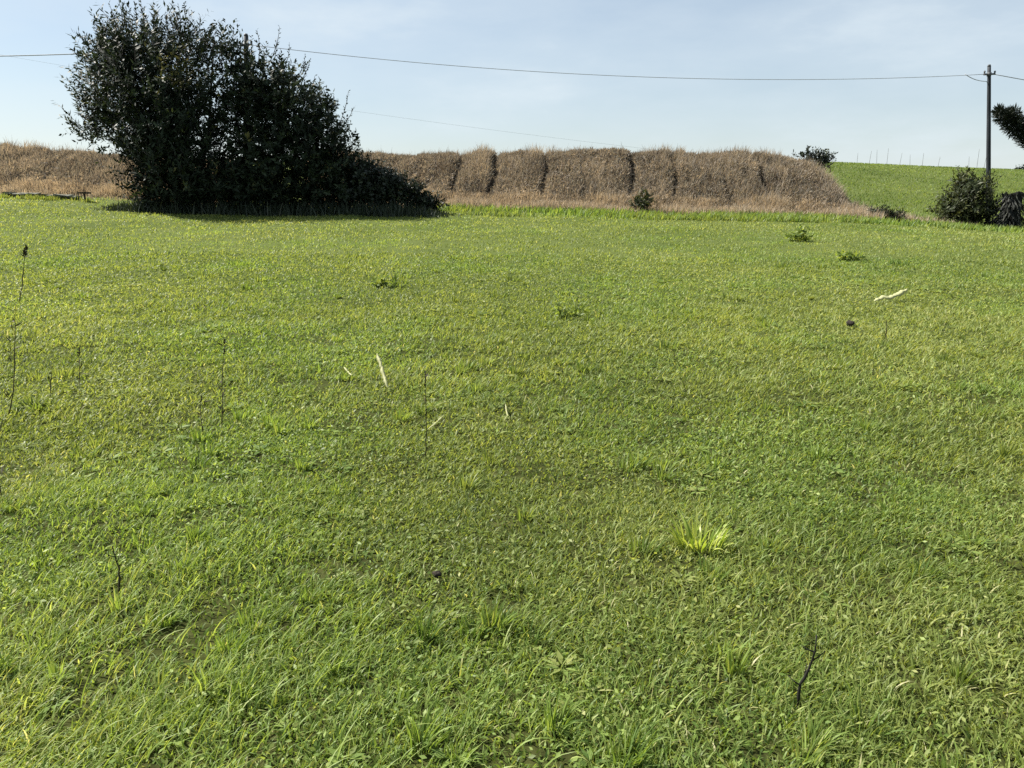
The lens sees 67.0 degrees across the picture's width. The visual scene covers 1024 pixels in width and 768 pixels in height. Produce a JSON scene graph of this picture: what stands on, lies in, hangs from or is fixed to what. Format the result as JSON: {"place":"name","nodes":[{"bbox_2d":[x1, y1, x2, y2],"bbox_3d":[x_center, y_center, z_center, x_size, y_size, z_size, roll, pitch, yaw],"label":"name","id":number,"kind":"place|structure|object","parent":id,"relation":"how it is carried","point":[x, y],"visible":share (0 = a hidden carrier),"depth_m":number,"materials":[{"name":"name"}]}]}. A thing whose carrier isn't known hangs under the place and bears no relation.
{"place":"outdoors","nodes":[
{"label":"outdoors","id":0,"kind":"place"},
{"bbox_2d":[2,192,82,199],"bbox_3d":[-17.241,-6.901,28.434,2.721,0.320,0.458,0,14,0],"label":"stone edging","id":1,"kind":"object","parent":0,"point":[62,196],"visible":0.64,"depth_m":28.29,"materials":[{"name":"grey stone"}]},
{"bbox_2d":[86,196,460,217],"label":"long grass","id":2,"kind":"structure","parent":0,"point":[375,210],"depth_m":25.52,"materials":[{"name":"green plant"}]},
{"bbox_2d":[0,161,1023,767],"bbox_3d":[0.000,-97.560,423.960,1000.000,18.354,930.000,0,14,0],"label":"ground","id":3,"kind":"structure","parent":0,"point":[322,573],"depth_m":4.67,"materials":[{"name":"green plant"}]},
{"bbox_2d":[0,418,5,494],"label":"stalk","id":4,"kind":"object","parent":3,"relation":"on","point":[1,460],"visible":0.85,"depth_m":4.05,"materials":[{"name":"green plant"}]},
{"bbox_2d":[1,305,21,414],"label":"stalk","id":5,"kind":"object","parent":3,"relation":"on","point":[13,376],"visible":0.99,"depth_m":5.39,"materials":[{"name":"plant"}]},
{"bbox_2d":[19,244,27,301],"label":"stalk","id":6,"kind":"object","parent":3,"relation":"on","point":[25,250],"visible":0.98,"depth_m":10.01,"materials":[{"name":"plant"}]},
{"bbox_2d":[11,395,62,410],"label":"weed tuft","id":7,"kind":"object","parent":3,"relation":"on","point":[35,407],"visible":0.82,"depth_m":5.62,"materials":[{"name":"green plant"}]},
{"bbox_2d":[48,361,54,398],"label":"stalk","id":8,"kind":"object","parent":3,"relation":"on","point":[50,384],"visible":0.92,"depth_m":5.80,"materials":[{"name":"green plant"}]},
{"bbox_2d":[77,347,87,385],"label":"stalk","id":9,"kind":"object","parent":3,"relation":"on","point":[78,352],"visible":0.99,"depth_m":6.17,"materials":[{"name":"plant"}]},
{"bbox_2d":[77,192,90,201],"bbox_3d":[-15.459,-6.724,28.006,0.412,0.439,0.210,0,14,0],"label":"short post","id":10,"kind":"object","parent":3,"relation":"on","point":[84,193],"visible":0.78,"depth_m":27.87,"materials":[{"name":"green wood"}]},
{"bbox_2d":[0,136,230,201],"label":"hedge","id":11,"kind":"object","parent":3,"relation":"on","point":[35,168],"visible":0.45,"depth_m":31.08,"materials":[{"name":"dry leaves"},{"name":"twigs"}]},
{"bbox_2d":[107,546,124,590],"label":"twig","id":12,"kind":"object","parent":3,"relation":"on","point":[119,579],"visible":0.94,"depth_m":3.14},
{"bbox_2d":[141,556,193,582],"bbox_3d":[-1.472,0.784,3.279,0.244,0.077,0.190,-6,15,-24],"label":"weed tuft","id":13,"kind":"object","parent":3,"relation":"on","point":[170,567],"visible":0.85,"depth_m":3.28,"materials":[{"name":"green plant"}]},
{"bbox_2d":[52,0,283,214],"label":"bush","id":14,"kind":"object","parent":3,"relation":"on","point":[159,144],"visible":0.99,"depth_m":24.79,"materials":[{"name":"green plant"}]},
{"bbox_2d":[197,395,210,434],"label":"stalk","id":15,"kind":"object","parent":3,"relation":"on","point":[200,412],"visible":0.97,"depth_m":5.00,"materials":[{"name":"green plant"}]},
{"bbox_2d":[217,338,225,424],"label":"stalk","id":16,"kind":"object","parent":3,"relation":"on","point":[224,342],"visible":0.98,"depth_m":5.15,"materials":[{"name":"green plant"}]},
{"bbox_2d":[239,33,252,157],"bbox_3d":[-9.310,-9.127,27.211,0.812,5.921,0.230,0,14,0],"label":"utility pole","id":17,"kind":"object","parent":3,"relation":"on","point":[246,37],"visible":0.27,"depth_m":26.51,"materials":[{"name":"metal"}]},
{"bbox_2d":[0,53,88,56],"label":"cable","id":18,"kind":"object","parent":17,"relation":"attached to","point":[36,55],"visible":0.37,"depth_m":26.66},
{"bbox_2d":[196,25,375,214],"bbox_3d":[-7.589,-8.652,25.760,5.760,6.226,3.847,4,14,15],"label":"bush","id":19,"kind":"object","parent":3,"relation":"on","point":[258,98],"visible":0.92,"depth_m":25.30,"materials":[{"name":"green plant"}]},
{"bbox_2d":[10,56,644,148],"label":"cable","id":20,"kind":"object","parent":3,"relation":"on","point":[407,118],"visible":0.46,"depth_m":43.77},
{"bbox_2d":[311,149,450,211],"bbox_3d":[-4.444,-6.883,26.496,4.764,2.252,2.226,0,14,0],"label":"bramble","id":21,"kind":"object","parent":3,"relation":"on","point":[387,184],"visible":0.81,"depth_m":26.09,"materials":[{"name":"green plant"}]},
{"bbox_2d":[376,353,387,386],"bbox_3d":[-1.037,-0.113,6.185,0.038,0.223,0.279,-6,15,-23],"label":"straw","id":22,"kind":"object","parent":3,"relation":"on","point":[382,371],"visible":1,"depth_m":6.18,"materials":[{"name":"beige plant"}]},
{"bbox_2d":[370,273,408,287],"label":"weed","id":23,"kind":"object","parent":3,"relation":"on","point":[381,281],"visible":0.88,"depth_m":11.55,"materials":[{"name":"green plant"}]},
{"bbox_2d":[420,371,427,455],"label":"stalk","id":24,"kind":"object","parent":3,"relation":"on","point":[426,375],"visible":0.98,"depth_m":4.62,"materials":[{"name":"green plant"}]},
{"bbox_2d":[432,570,441,577],"bbox_3d":[-0.313,0.794,3.234,0.038,0.030,0.036,-8,16,-29],"label":"clod","id":25,"kind":"object","parent":3,"relation":"on","point":[437,573],"visible":0.99,"depth_m":3.23,"materials":[{"name":"grey soil"}]},
{"bbox_2d":[550,287,589,318],"bbox_3d":[0.708,-0.916,9.229,0.526,0.480,0.359,0,14,0],"label":"weed","id":26,"kind":"object","parent":3,"relation":"on","point":[570,313],"visible":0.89,"depth_m":9.23,"materials":[{"name":"green plant"}]},
{"bbox_2d":[298,141,984,225],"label":"hay bales","id":27,"kind":"object","parent":3,"relation":"on","point":[678,179],"visible":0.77,"depth_m":31.52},
{"bbox_2d":[628,187,656,210],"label":"shrub","id":28,"kind":"object","parent":3,"relation":"on","point":[642,202],"visible":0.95,"depth_m":29.31,"materials":[{"name":"green plant"}]},
{"bbox_2d":[654,506,741,552],"bbox_3d":[0.828,0.682,3.499,0.352,0.156,0.391,11,17,37],"label":"grass tuft","id":29,"kind":"object","parent":3,"relation":"on","point":[696,530],"visible":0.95,"depth_m":3.53,"materials":[{"name":"green plant"}]},
{"bbox_2d":[784,224,814,242],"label":"weed","id":30,"kind":"object","parent":3,"relation":"on","point":[798,235],"visible":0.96,"depth_m":19.37,"materials":[{"name":"green plant"}]},
{"bbox_2d":[789,635,824,706],"bbox_3d":[0.920,0.908,2.425,0.098,0.280,0.016,5,14,18],"label":"twig","id":31,"kind":"object","parent":3,"relation":"on","point":[806,672],"visible":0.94,"depth_m":2.42,"materials":[{"name":"black wood"}]},
{"bbox_2d":[792,145,837,171],"bbox_3d":[13.379,-9.188,34.395,2.124,2.779,1.128,0,14,0],"label":"shrub","id":32,"kind":"object","parent":3,"relation":"on","point":[826,158],"visible":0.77,"depth_m":34.05,"materials":[{"name":"green plant"}]},
{"bbox_2d":[846,320,854,325],"bbox_3d":[3.827,-0.687,8.750,0.097,0.072,0.100,0,14,0],"label":"clod","id":33,"kind":"object","parent":3,"relation":"on","point":[849,322],"visible":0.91,"depth_m":8.72,"materials":[{"name":"soil"}]},
{"bbox_2d":[835,248,867,259],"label":"weed","id":34,"kind":"object","parent":3,"relation":"on","point":[847,256],"visible":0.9,"depth_m":15.70,"materials":[{"name":"green plant"}]},
{"bbox_2d":[863,204,907,220],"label":"weed","id":35,"kind":"object","parent":3,"relation":"on","point":[891,214],"visible":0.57,"depth_m":29.81,"materials":[{"name":"green plant"}]},
{"bbox_2d":[874,289,907,300],"bbox_3d":[5.171,-1.203,10.502,0.606,0.142,0.118,-6,15,-22],"label":"straw","id":36,"kind":"object","parent":3,"relation":"on","point":[896,294],"visible":1,"depth_m":10.49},
{"bbox_2d":[926,165,1001,225],"bbox_3d":[18.032,-7.388,30.686,3.083,2.525,2.382,0,14,0],"label":"shrub","id":37,"kind":"object","parent":3,"relation":"on","point":[965,204],"visible":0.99,"depth_m":30.34,"materials":[{"name":"green plant"}]},
{"bbox_2d":[984,64,995,225],"bbox_3d":[18.953,-9.416,30.846,1.144,6.213,0.196,0,14,0],"label":"utility pole","id":38,"kind":"object","parent":3,"relation":"on","point":[989,73],"visible":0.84,"depth_m":30.58,"materials":[{"name":"wood"}]},
{"bbox_2d":[254,45,983,79],"bbox_3d":[4.738,-11.694,28.436,27.598,0.818,0.022,-2,14,-7],"label":"cable","id":39,"kind":"object","parent":38,"relation":"attached to","point":[625,76],"visible":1,"depth_m":28.48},
{"bbox_2d":[986,191,1023,227],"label":"shrub","id":40,"kind":"object","parent":3,"relation":"on","point":[1012,208],"visible":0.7,"depth_m":29.57,"materials":[{"name":"green plant"}]},
{"bbox_2d":[990,102,1023,149],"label":"conifer","id":41,"kind":"object","parent":3,"relation":"on","point":[1009,120],"visible":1,"depth_m":26.48,"materials":[{"name":"green plant"}]},
{"bbox_2d":[0,0,1023,168],"label":"sky","id":42,"kind":"structure","parent":0,"point":[944,118],"materials":[{"name":"blue"}]}
]}

